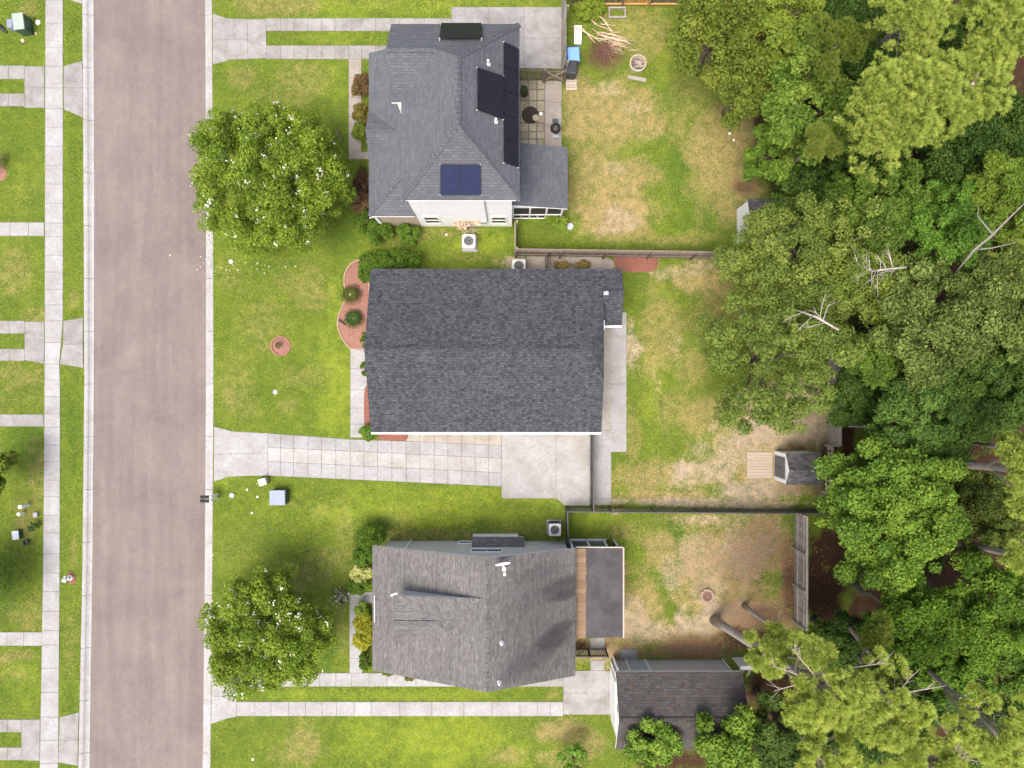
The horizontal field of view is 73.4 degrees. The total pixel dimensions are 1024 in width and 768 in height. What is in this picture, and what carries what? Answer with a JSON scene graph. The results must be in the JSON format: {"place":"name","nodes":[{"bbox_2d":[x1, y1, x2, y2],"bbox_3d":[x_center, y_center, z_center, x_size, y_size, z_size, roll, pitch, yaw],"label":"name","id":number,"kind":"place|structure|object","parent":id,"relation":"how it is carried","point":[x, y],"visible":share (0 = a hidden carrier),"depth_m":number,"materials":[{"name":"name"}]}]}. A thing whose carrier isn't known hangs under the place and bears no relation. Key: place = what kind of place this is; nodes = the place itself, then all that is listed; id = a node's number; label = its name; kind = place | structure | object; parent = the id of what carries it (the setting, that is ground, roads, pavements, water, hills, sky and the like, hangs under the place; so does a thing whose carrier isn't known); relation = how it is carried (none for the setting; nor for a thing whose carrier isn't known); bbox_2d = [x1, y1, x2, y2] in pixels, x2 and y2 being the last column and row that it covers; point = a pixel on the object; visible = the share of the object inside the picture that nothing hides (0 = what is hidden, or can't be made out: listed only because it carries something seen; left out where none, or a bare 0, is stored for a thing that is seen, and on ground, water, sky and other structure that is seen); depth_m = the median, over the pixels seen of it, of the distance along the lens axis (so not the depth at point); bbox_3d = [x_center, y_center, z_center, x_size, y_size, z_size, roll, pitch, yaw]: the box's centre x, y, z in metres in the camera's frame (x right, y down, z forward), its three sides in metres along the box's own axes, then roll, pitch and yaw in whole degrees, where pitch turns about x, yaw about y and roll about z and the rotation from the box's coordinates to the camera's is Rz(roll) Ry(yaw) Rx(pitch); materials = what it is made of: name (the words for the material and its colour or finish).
{"place":"outdoors","nodes":[
{"label":"outdoors","id":0,"kind":"place"},
{"bbox_2d":[87,0,207,767],"bbox_3d":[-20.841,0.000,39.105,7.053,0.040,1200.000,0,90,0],"label":"road","id":1,"kind":"structure","parent":0,"point":[139,165],"depth_m":39.10,"materials":[{"name":"grey asphalt"}]},
{"bbox_2d":[0,0,1023,767],"bbox_3d":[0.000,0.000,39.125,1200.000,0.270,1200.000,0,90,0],"label":"ground","id":2,"kind":"structure","parent":0,"point":[768,606],"depth_m":39.00,"materials":[{"name":"green plant"}]},
{"bbox_2d":[0,632,41,645],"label":"front walk","id":3,"kind":"structure","parent":2,"relation":"on","point":[20,638],"depth_m":38.97,"materials":[{"name":"concrete"}]},
{"bbox_2d":[0,222,43,235],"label":"front walk","id":4,"kind":"structure","parent":2,"relation":"on","point":[17,228],"depth_m":38.97,"materials":[{"name":"concrete"}]},
{"bbox_2d":[0,414,43,425],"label":"front walk","id":5,"kind":"structure","parent":2,"relation":"on","point":[21,420],"depth_m":38.97,"materials":[{"name":"concrete"}]},
{"bbox_2d":[0,712,78,765],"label":"driveway","id":6,"kind":"structure","parent":2,"relation":"on","point":[29,730],"depth_m":38.97,"materials":[{"name":"concrete"}]},
{"bbox_2d":[0,61,82,116],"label":"driveway","id":7,"kind":"structure","parent":2,"relation":"on","point":[73,88],"depth_m":38.97,"materials":[{"name":"concrete"}]},
{"bbox_2d":[0,318,82,367],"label":"driveway","id":8,"kind":"structure","parent":2,"relation":"on","point":[72,352],"depth_m":38.97,"materials":[{"name":"concrete"}]},
{"bbox_2d":[40,0,62,767],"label":"sidewalk","id":9,"kind":"structure","parent":2,"relation":"on","point":[53,319],"depth_m":38.97,"materials":[{"name":"concrete"}]},
{"bbox_2d":[78,0,94,767],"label":"curb","id":10,"kind":"structure","parent":2,"relation":"on","point":[88,458],"depth_m":39.04,"materials":[{"name":"concrete"}]},
{"bbox_2d":[203,0,213,767],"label":"curb","id":11,"kind":"structure","parent":2,"relation":"on","point":[209,439],"depth_m":39.04,"materials":[{"name":"concrete"}]},
{"bbox_2d":[196,563,338,701],"bbox_3d":[-12.730,12.760,36.094,7.333,5.913,6.753,0,90,0],"label":"flowering tree","id":12,"kind":"object","parent":2,"relation":"on","point":[294,656],"visible":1,"depth_m":34.69,"materials":[{"name":"green plant"}]},
{"bbox_2d":[187,100,356,258],"bbox_3d":[-12.312,-10.649,35.570,8.197,6.926,8.047,0,90,0],"label":"flowering tree","id":13,"kind":"object","parent":2,"relation":"on","point":[277,157],"visible":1,"depth_m":34.05,"materials":[{"name":"green plant"}]},
{"bbox_2d":[213,14,450,63],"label":"driveway","id":14,"kind":"structure","parent":2,"relation":"on","point":[233,39],"depth_m":38.97,"materials":[{"name":"concrete"}]},
{"bbox_2d":[339,261,368,347],"bbox_3d":[-8.991,-4.543,38.971,1.801,0.069,5.176,0,90,0],"label":"mulch bed","id":15,"kind":"object","parent":2,"relation":"on","point":[351,337],"visible":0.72,"depth_m":38.95,"materials":[{"name":"brown wood"}]},
{"bbox_2d":[214,427,501,485],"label":"driveway","id":16,"kind":"structure","parent":2,"relation":"on","point":[230,458],"depth_m":38.97,"materials":[{"name":"concrete"}]},
{"bbox_2d":[349,59,368,158],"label":"front walk","id":17,"kind":"structure","parent":2,"relation":"on","point":[355,152],"depth_m":38.97,"materials":[{"name":"concrete"}]},
{"bbox_2d":[350,348,368,437],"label":"front walk","id":18,"kind":"structure","parent":2,"relation":"on","point":[358,379],"depth_m":38.97,"materials":[{"name":"concrete"}]},
{"bbox_2d":[350,592,371,672],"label":"front walk","id":19,"kind":"structure","parent":2,"relation":"on","point":[365,597],"depth_m":38.97,"materials":[{"name":"concrete"}]},
{"bbox_2d":[352,612,371,650],"bbox_3d":[-8.362,13.801,38.404,1.272,1.205,2.253,0,90,0],"label":"hedge","id":20,"kind":"object","parent":2,"relation":"on","point":[362,624],"visible":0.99,"depth_m":38.12,"materials":[{"name":"yellow plant"}]},
{"bbox_2d":[353,521,386,555],"bbox_3d":[-7.863,8.478,38.209,1.616,1.599,1.758,37,90,0],"label":"shrub","id":21,"kind":"object","parent":2,"relation":"on","point":[360,536],"visible":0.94,"depth_m":37.82,"materials":[{"name":"green plant"}]},
{"bbox_2d":[366,220,394,246],"bbox_3d":[-7.404,-8.562,38.379,1.471,1.261,1.505,-27,90,0],"label":"shrub","id":22,"kind":"object","parent":2,"relation":"on","point":[385,231],"visible":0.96,"depth_m":38.04,"materials":[{"name":"green plant"}]},
{"bbox_2d":[211,673,562,723],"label":"driveway","id":23,"kind":"structure","parent":2,"relation":"on","point":[222,708],"depth_m":38.97,"materials":[{"name":"concrete"}]},
{"bbox_2d":[358,247,421,271],"bbox_3d":[-6.771,-6.833,38.156,3.649,1.701,1.549,0,90,0],"label":"hedge","id":24,"kind":"object","parent":2,"relation":"on","point":[392,258],"visible":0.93,"depth_m":37.62,"materials":[{"name":"green plant"}]},
{"bbox_2d":[365,22,567,225],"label":"two storey house","id":25,"kind":"structure","parent":2,"relation":"on","point":[445,147],"depth_m":32.06,"materials":[{"name":"grey"}]},
{"bbox_2d":[364,269,623,433],"bbox_3d":[-0.820,-1.715,36.818,13.300,4.365,8.750,0,90,0],"label":"bungalow","id":26,"kind":"object","parent":2,"relation":"on","point":[483,351],"visible":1,"depth_m":35.51,"materials":[{"name":"grey"}]},
{"bbox_2d":[372,534,623,691],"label":"gabled house","id":27,"kind":"structure","parent":2,"relation":"on","point":[466,614],"depth_m":35.05,"materials":[{"name":"grey"}]},
{"bbox_2d":[451,7,560,67],"bbox_3d":[-0.318,-19.659,39.015,6.253,0.102,3.484,0,90,0],"label":"parking pad","id":28,"kind":"object","parent":2,"relation":"on","point":[540,37],"visible":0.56,"depth_m":38.97,"materials":[{"name":"concrete"}]},
{"bbox_2d":[520,80,543,144],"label":"patio","id":29,"kind":"structure","parent":2,"relation":"on","point":[540,104],"depth_m":38.96,"materials":[{"name":"beige concrete"}]},
{"bbox_2d":[545,81,560,146],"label":"back walk","id":30,"kind":"structure","parent":2,"relation":"on","point":[552,99],"depth_m":38.97,"materials":[{"name":"concrete"}]},
{"bbox_2d":[502,431,610,504],"bbox_3d":[2.525,4.772,39.015,6.215,0.103,4.251,0,90,0],"label":"parking pad","id":31,"kind":"object","parent":2,"relation":"on","point":[556,466],"visible":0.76,"depth_m":38.97,"materials":[{"name":"concrete"}]},
{"bbox_2d":[517,660,610,714],"bbox_3d":[2.841,17.228,39.015,5.658,0.102,3.078,0,90,0],"label":"parking pad","id":32,"kind":"object","parent":2,"relation":"on","point":[586,692],"visible":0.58,"depth_m":38.97,"materials":[{"name":"concrete"}]},
{"bbox_2d":[519,257,613,268],"bbox_3d":[2.909,-6.795,38.989,5.818,0.033,0.864,0,90,0],"label":"gravel strip","id":33,"kind":"object","parent":2,"relation":"on","point":[539,263],"visible":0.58,"depth_m":38.98,"materials":[{"name":"gravel"}]},
{"bbox_2d":[556,742,587,767],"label":"sapling","id":34,"kind":"object","parent":2,"relation":"on","point":[576,751],"visible":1,"depth_m":37.46,"materials":[{"name":"green plant"}]},
{"bbox_2d":[572,0,605,21],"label":"shrub","id":35,"kind":"object","parent":2,"relation":"on","point":[586,9],"visible":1,"depth_m":38.38,"materials":[{"name":"green plant"}]},
{"bbox_2d":[571,16,639,77],"bbox_3d":[5.039,-19.037,38.701,4.113,0.620,3.433,25,90,0],"label":"brush pile","id":36,"kind":"object","parent":2,"relation":"on","point":[603,49],"visible":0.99,"depth_m":38.74,"materials":[{"name":"brown wood"}]},
{"bbox_2d":[602,312,625,451],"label":"patio","id":37,"kind":"structure","parent":2,"relation":"on","point":[618,389],"depth_m":38.96,"materials":[{"name":"concrete"}]},
{"bbox_2d":[515,248,744,260],"bbox_3d":[6.399,-7.157,38.085,12.491,1.830,0.206,1,90,0],"label":"wooden fence","id":38,"kind":"object","parent":2,"relation":"on","point":[691,255],"visible":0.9,"depth_m":37.86,"materials":[{"name":"wood"}]},
{"bbox_2d":[614,255,658,271],"bbox_3d":[7.062,-6.871,38.971,2.545,0.069,1.054,0,90,0],"label":"mulch bed","id":39,"kind":"object","parent":2,"relation":"on","point":[634,264],"visible":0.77,"depth_m":38.95,"materials":[{"name":"red wood"}]},
{"bbox_2d":[623,716,684,767],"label":"broadleaf tree","id":40,"kind":"object","parent":2,"relation":"on","point":[663,746],"visible":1,"depth_m":34.76,"materials":[{"name":"green plant"}]},
{"bbox_2d":[610,655,748,749],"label":"garage","id":41,"kind":"structure","parent":2,"relation":"on","point":[677,695],"depth_m":35.95,"materials":[{"name":"grey"}]},
{"bbox_2d":[565,507,829,513],"bbox_3d":[10.325,7.070,38.300,14.641,1.400,0.091,0,90,0],"label":"metal fence","id":42,"kind":"object","parent":2,"relation":"on","point":[737,511],"visible":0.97,"depth_m":38.20,"materials":[{"name":"black metal"}]},
{"bbox_2d":[665,0,768,93],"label":"broadleaf tree","id":43,"kind":"object","parent":2,"relation":"on","point":[687,50],"visible":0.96,"depth_m":33.79,"materials":[{"name":"green plant"}]},
{"bbox_2d":[692,703,767,767],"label":"broadleaf tree","id":44,"kind":"object","parent":2,"relation":"on","point":[719,750],"visible":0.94,"depth_m":34.12,"materials":[{"name":"green plant"}]},
{"bbox_2d":[712,37,780,131],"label":"broadleaf tree","id":45,"kind":"object","parent":2,"relation":"on","point":[751,88],"visible":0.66,"depth_m":34.44,"materials":[{"name":"green plant"}]},
{"bbox_2d":[747,452,772,477],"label":"plank ramp","id":46,"kind":"structure","parent":2,"relation":"on","point":[759,461],"depth_m":38.92,"materials":[{"name":"beige wood"}]},
{"bbox_2d":[737,199,798,243],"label":"storage shed","id":47,"kind":"structure","parent":2,"relation":"on","point":[748,206],"depth_m":37.09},
{"bbox_2d":[741,120,801,185],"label":"broadleaf tree","id":48,"kind":"object","parent":2,"relation":"on","point":[769,167],"visible":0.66,"depth_m":34.79,"materials":[{"name":"green plant"}]},
{"bbox_2d":[742,609,804,679],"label":"pine tree","id":49,"kind":"object","parent":2,"relation":"on","point":[776,635],"visible":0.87,"depth_m":29.95,"materials":[{"name":"green plant"}]},
{"bbox_2d":[687,285,869,436],"bbox_3d":[12.792,-1.169,34.774,8.401,8.545,7.644,0,90,0],"label":"broadleaf tree","id":50,"kind":"object","parent":2,"relation":"on","point":[728,360],"visible":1,"depth_m":32.68,"materials":[{"name":"green plant"}]},
{"bbox_2d":[744,0,830,65],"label":"broadleaf tree","id":51,"kind":"object","parent":2,"relation":"on","point":[779,21],"visible":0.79,"depth_m":33.20,"materials":[{"name":"green plant"}]},
{"bbox_2d":[750,687,837,767],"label":"broadleaf tree","id":52,"kind":"object","parent":2,"relation":"on","point":[776,747],"visible":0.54,"depth_m":33.42,"materials":[{"name":"green plant"}]},
{"bbox_2d":[792,514,807,629],"bbox_3d":[16.002,10.300,38.160,0.216,1.680,6.290,0,90,0],"label":"wooden fence","id":53,"kind":"object","parent":2,"relation":"on","point":[801,604],"visible":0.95,"depth_m":38.03,"materials":[{"name":"grey wood"}]},
{"bbox_2d":[774,451,826,484],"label":"garden shed","id":54,"kind":"structure","parent":2,"relation":"on","point":[793,468],"depth_m":37.16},
{"bbox_2d":[709,615,899,734],"bbox_3d":[12.250,11.590,31.997,5.184,14.086,4.230,0,90,0],"label":"pine tree","id":55,"kind":"object","parent":2,"relation":"on","point":[805,715],"visible":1,"depth_m":26.13,"materials":[{"name":"green plant"}]},
{"bbox_2d":[770,157,841,223],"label":"broadleaf tree","id":56,"kind":"object","parent":2,"relation":"on","point":[801,182],"visible":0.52,"depth_m":34.33,"materials":[{"name":"green plant"}]},
{"bbox_2d":[711,190,905,322],"bbox_3d":[14.194,-6.213,34.686,8.481,8.712,6.396,0,90,0],"label":"broadleaf tree","id":57,"kind":"object","parent":2,"relation":"on","point":[762,223],"visible":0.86,"depth_m":32.15,"materials":[{"name":"green plant"}]},
{"bbox_2d":[759,18,867,170],"bbox_3d":[14.512,-13.872,35.029,5.092,8.012,7.220,0,90,0],"label":"broadleaf tree","id":58,"kind":"object","parent":2,"relation":"on","point":[785,101],"visible":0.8,"depth_m":32.47,"materials":[{"name":"green plant"}]},
{"bbox_2d":[794,121,844,161],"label":"pine tree","id":59,"kind":"object","parent":2,"relation":"on","point":[822,140],"visible":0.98,"depth_m":30.35,"materials":[{"name":"green plant"}]},
{"bbox_2d":[794,725,864,767],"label":"pine tree","id":60,"kind":"object","parent":2,"relation":"on","point":[814,752],"visible":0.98,"depth_m":27.60,"materials":[{"name":"green plant"}]},
{"bbox_2d":[825,337,841,446],"bbox_3d":[17.912,0.400,38.260,0.236,1.480,6.090,0,90,0],"label":"wooden fence","id":61,"kind":"object","parent":2,"relation":"on","point":[837,432],"visible":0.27,"depth_m":38.18,"materials":[{"name":"grey wood"}]},
{"bbox_2d":[809,608,869,672],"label":"broadleaf tree","id":62,"kind":"object","parent":2,"relation":"on","point":[841,636],"visible":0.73,"depth_m":35.05,"materials":[{"name":"green plant"}]},
{"bbox_2d":[804,10,876,82],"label":"pine tree","id":63,"kind":"object","parent":2,"relation":"on","point":[845,47],"visible":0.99,"depth_m":30.12,"materials":[{"name":"green plant"}]},
{"bbox_2d":[803,0,886,41],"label":"broadleaf tree","id":64,"kind":"object","parent":2,"relation":"on","point":[859,10],"visible":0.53,"depth_m":33.42,"materials":[{"name":"green plant"}]},
{"bbox_2d":[817,368,881,427],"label":"broadleaf tree","id":65,"kind":"object","parent":2,"relation":"on","point":[860,401],"visible":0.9,"depth_m":35.12,"materials":[{"name":"green plant"}]},
{"bbox_2d":[807,43,901,118],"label":"broadleaf tree","id":66,"kind":"object","parent":2,"relation":"on","point":[849,68],"visible":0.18,"depth_m":33.07,"materials":[{"name":"green plant"}]},
{"bbox_2d":[812,236,912,328],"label":"broadleaf tree","id":67,"kind":"object","parent":2,"relation":"on","point":[836,268],"visible":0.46,"depth_m":32.31,"materials":[{"name":"green plant"}]},
{"bbox_2d":[848,610,894,683],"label":"pine tree","id":68,"kind":"object","parent":2,"relation":"on","point":[880,635],"visible":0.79,"depth_m":29.68,"materials":[{"name":"green plant"}]},
{"bbox_2d":[831,128,914,196],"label":"broadleaf tree","id":69,"kind":"object","parent":2,"relation":"on","point":[871,162],"visible":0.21,"depth_m":33.42,"materials":[{"name":"green plant"}]},
{"bbox_2d":[829,319,926,389],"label":"broadleaf tree","id":70,"kind":"object","parent":2,"relation":"on","point":[875,369],"visible":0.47,"depth_m":33.06,"materials":[{"name":"green plant"}]},
{"bbox_2d":[822,156,934,259],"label":"broadleaf tree","id":71,"kind":"object","parent":2,"relation":"on","point":[896,207],"visible":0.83,"depth_m":31.90,"materials":[{"name":"green plant"}]},
{"bbox_2d":[845,683,927,763],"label":"broadleaf tree","id":72,"kind":"object","parent":2,"relation":"on","point":[869,753],"visible":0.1,"depth_m":34.87,"materials":[{"name":"green plant"}]},
{"bbox_2d":[751,0,1023,767],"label":"undergrowth","id":73,"kind":"object","parent":2,"relation":"on","point":[857,568],"visible":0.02,"depth_m":37.97,"materials":[{"name":"green plant"}]},
{"bbox_2d":[833,644,948,754],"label":"pine tree","id":74,"kind":"object","parent":2,"relation":"on","point":[890,737],"visible":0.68,"depth_m":26.49,"materials":[{"name":"green plant"}]},
{"bbox_2d":[810,431,972,594],"bbox_3d":[18.024,6.213,34.619,6.832,8.815,7.917,0,90,0],"label":"broadleaf tree","id":75,"kind":"object","parent":2,"relation":"on","point":[906,550],"visible":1,"depth_m":31.55,"materials":[{"name":"green plant"}]},
{"bbox_2d":[835,46,966,185],"bbox_3d":[16.709,-11.752,32.838,7.556,12.463,4.698,-33,90,0],"label":"pine tree","id":76,"kind":"object","parent":2,"relation":"on","point":[894,107],"visible":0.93,"depth_m":27.56,"materials":[{"name":"green plant"}]},
{"bbox_2d":[844,571,963,669],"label":"broadleaf tree","id":77,"kind":"object","parent":2,"relation":"on","point":[913,614],"visible":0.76,"depth_m":31.80,"materials":[{"name":"green plant"}]},
{"bbox_2d":[864,0,965,74],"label":"pine tree","id":78,"kind":"object","parent":2,"relation":"on","point":[917,17],"visible":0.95,"depth_m":27.86,"materials":[{"name":"green plant"}]},
{"bbox_2d":[869,9,960,100],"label":"broadleaf tree","id":79,"kind":"object","parent":2,"relation":"on","point":[943,46],"visible":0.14,"depth_m":33.48,"materials":[{"name":"green plant"}]},
{"bbox_2d":[864,363,969,460],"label":"broadleaf tree","id":80,"kind":"object","parent":2,"relation":"on","point":[898,404],"visible":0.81,"depth_m":32.47,"materials":[{"name":"green plant"}]},
{"bbox_2d":[889,719,979,767],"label":"pine tree","id":81,"kind":"object","parent":2,"relation":"on","point":[916,756],"visible":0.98,"depth_m":26.65,"materials":[{"name":"green plant"}]},
{"bbox_2d":[893,664,977,726],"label":"broadleaf tree","id":82,"kind":"object","parent":2,"relation":"on","point":[932,697],"visible":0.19,"depth_m":34.54,"materials":[{"name":"green plant"}]},
{"bbox_2d":[885,179,992,271],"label":"broadleaf tree","id":83,"kind":"object","parent":2,"relation":"on","point":[955,237],"visible":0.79,"depth_m":31.58,"materials":[{"name":"green plant"}]},
{"bbox_2d":[857,251,1022,395],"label":"broadleaf tree","id":84,"kind":"object","parent":2,"relation":"on","point":[968,344],"visible":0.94,"depth_m":31.09,"materials":[{"name":"green plant"}]},
{"bbox_2d":[914,645,996,711],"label":"broadleaf tree","id":85,"kind":"object","parent":2,"relation":"on","point":[978,665],"visible":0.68,"depth_m":32.87,"materials":[{"name":"green plant"}]},
{"bbox_2d":[894,640,1023,767],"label":"pine tree","id":86,"kind":"object","parent":2,"relation":"on","point":[1005,749],"visible":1,"depth_m":26.27,"materials":[{"name":"green plant"}]},
{"bbox_2d":[901,28,1019,129],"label":"pine tree","id":87,"kind":"object","parent":2,"relation":"on","point":[960,87],"visible":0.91,"depth_m":27.39,"materials":[{"name":"green plant"}]},
{"bbox_2d":[919,120,1007,215],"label":"broadleaf tree","id":88,"kind":"object","parent":2,"relation":"on","point":[947,167],"visible":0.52,"depth_m":32.85,"materials":[{"name":"green plant"}]},
{"bbox_2d":[917,550,1023,661],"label":"broadleaf tree","id":89,"kind":"object","parent":2,"relation":"on","point":[973,618],"visible":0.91,"depth_m":31.87,"materials":[{"name":"green plant"}]},
{"bbox_2d":[920,436,1023,520],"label":"pine tree","id":90,"kind":"object","parent":2,"relation":"on","point":[1014,461],"visible":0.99,"depth_m":26.84,"materials":[{"name":"green plant"}]},
{"bbox_2d":[933,149,1023,253],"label":"broadleaf tree","id":91,"kind":"object","parent":2,"relation":"on","point":[999,199],"visible":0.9,"depth_m":31.65,"materials":[{"name":"green plant"}]},
{"bbox_2d":[938,1,1021,93],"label":"broadleaf tree","id":92,"kind":"object","parent":2,"relation":"on","point":[959,33],"visible":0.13,"depth_m":33.54,"materials":[{"name":"green plant"}]},
{"bbox_2d":[940,469,1023,560],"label":"broadleaf tree","id":93,"kind":"object","parent":2,"relation":"on","point":[986,511],"visible":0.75,"depth_m":32.95,"materials":[{"name":"green plant"}]},
{"bbox_2d":[945,352,1023,448],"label":"broadleaf tree","id":94,"kind":"object","parent":2,"relation":"on","point":[982,411],"visible":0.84,"depth_m":32.35,"materials":[{"name":"green plant"}]},
{"bbox_2d":[947,242,1023,363],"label":"broadleaf tree","id":95,"kind":"object","parent":2,"relation":"on","point":[1013,286],"visible":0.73,"depth_m":31.14,"materials":[{"name":"green plant"}]},
{"bbox_2d":[949,691,1023,767],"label":"broadleaf tree","id":96,"kind":"object","parent":2,"relation":"on","point":[1019,707],"visible":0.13,"depth_m":34.57,"materials":[{"name":"green plant"}]},
{"bbox_2d":[955,532,1023,576],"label":"pine tree","id":97,"kind":"object","parent":2,"relation":"on","point":[1012,553],"visible":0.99,"depth_m":27.25,"materials":[{"name":"green plant"}]},
{"bbox_2d":[957,0,1023,70],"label":"pine tree","id":98,"kind":"object","parent":2,"relation":"on","point":[1000,12],"visible":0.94,"depth_m":27.07,"materials":[{"name":"green plant"}]},
{"bbox_2d":[966,339,1023,403],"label":"broadleaf tree","id":99,"kind":"object","parent":2,"relation":"on","point":[1017,370],"visible":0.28,"depth_m":33.10,"materials":[{"name":"green plant"}]},
{"bbox_2d":[977,83,1023,167],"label":"broadleaf tree","id":100,"kind":"object","parent":2,"relation":"on","point":[1008,135],"visible":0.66,"depth_m":33.12,"materials":[{"name":"green plant"}]},
{"bbox_2d":[985,620,1023,697],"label":"broadleaf tree","id":101,"kind":"object","parent":2,"relation":"on","point":[1007,667],"visible":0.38,"depth_m":32.71,"materials":[{"name":"green plant"}]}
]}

